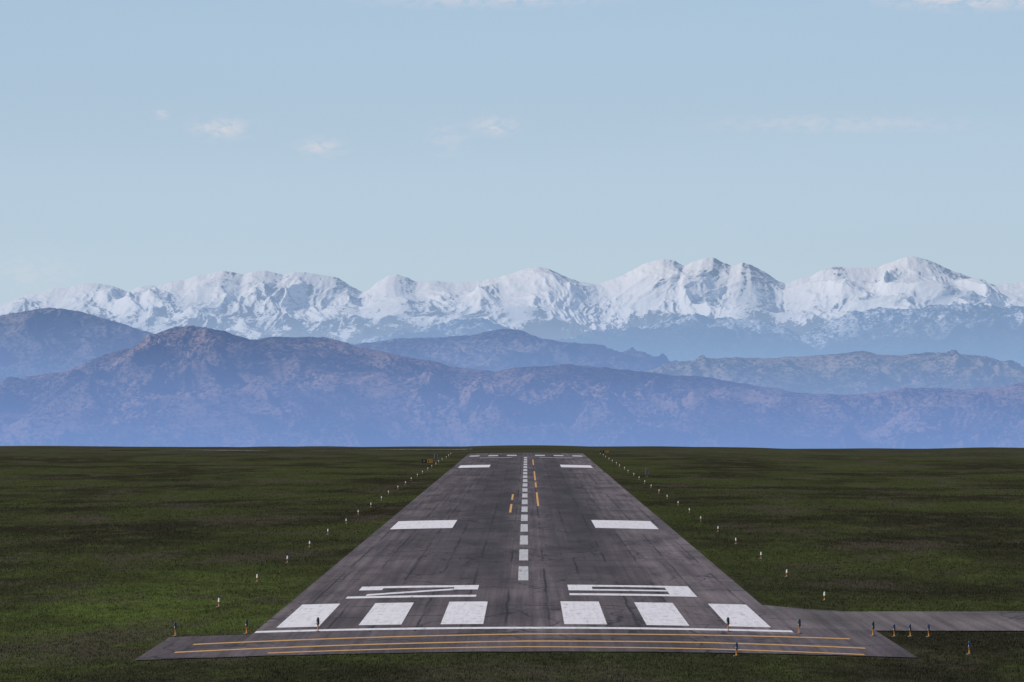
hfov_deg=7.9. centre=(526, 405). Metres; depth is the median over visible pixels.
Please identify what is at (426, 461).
airfield guidance sign
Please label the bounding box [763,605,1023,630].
taxiway
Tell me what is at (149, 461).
ground
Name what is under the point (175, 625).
threshold light
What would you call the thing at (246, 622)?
threshold light
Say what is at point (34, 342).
forested mountain
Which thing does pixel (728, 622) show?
threshold light
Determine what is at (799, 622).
threshold light
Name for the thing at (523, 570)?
runway centerline marking
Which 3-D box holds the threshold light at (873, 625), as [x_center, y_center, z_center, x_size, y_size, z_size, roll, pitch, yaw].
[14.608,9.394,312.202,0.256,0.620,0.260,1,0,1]
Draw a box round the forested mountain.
[0,307,681,381]
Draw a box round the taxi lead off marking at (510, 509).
[509,459,538,511]
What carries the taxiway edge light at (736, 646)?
on the ground at (149, 461)
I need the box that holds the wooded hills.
[646,350,1023,394]
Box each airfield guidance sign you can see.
[421,459,432,464]
[600,450,609,454]
[645,468,648,476]
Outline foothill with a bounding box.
[0,325,1023,448]
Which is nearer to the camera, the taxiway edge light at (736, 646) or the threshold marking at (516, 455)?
the taxiway edge light at (736, 646)
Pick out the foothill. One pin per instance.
(190, 386)
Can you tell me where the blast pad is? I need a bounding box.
[135,628,917,659]
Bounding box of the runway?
[253,453,795,633]
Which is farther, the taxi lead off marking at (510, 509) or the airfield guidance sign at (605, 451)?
the airfield guidance sign at (605, 451)
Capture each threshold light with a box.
[172,621,178,635]
[244,619,249,633]
[315,617,320,631]
[725,617,730,631]
[797,619,801,633]
[870,621,875,635]
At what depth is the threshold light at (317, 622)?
312.15 m
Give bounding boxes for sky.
[0,0,1023,304]
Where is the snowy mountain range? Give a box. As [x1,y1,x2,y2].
[0,256,1023,342]
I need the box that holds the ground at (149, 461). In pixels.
[0,445,1023,681]
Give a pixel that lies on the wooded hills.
(857, 372)
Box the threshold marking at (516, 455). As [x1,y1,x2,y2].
[469,455,581,457]
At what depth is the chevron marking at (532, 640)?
296.14 m
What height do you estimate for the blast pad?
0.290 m
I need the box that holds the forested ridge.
[349,302,1023,366]
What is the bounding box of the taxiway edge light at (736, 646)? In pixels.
[733,642,738,655]
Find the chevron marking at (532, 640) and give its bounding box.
[174,633,865,654]
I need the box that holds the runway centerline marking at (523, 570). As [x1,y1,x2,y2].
[518,457,527,579]
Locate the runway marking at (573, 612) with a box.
[255,465,792,632]
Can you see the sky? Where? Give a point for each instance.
(359, 143)
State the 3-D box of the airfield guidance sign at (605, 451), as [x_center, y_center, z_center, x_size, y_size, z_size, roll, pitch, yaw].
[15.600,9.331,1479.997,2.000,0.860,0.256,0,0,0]
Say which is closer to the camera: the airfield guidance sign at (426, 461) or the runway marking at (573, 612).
the runway marking at (573, 612)
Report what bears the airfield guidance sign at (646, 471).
on the ground at (149, 461)

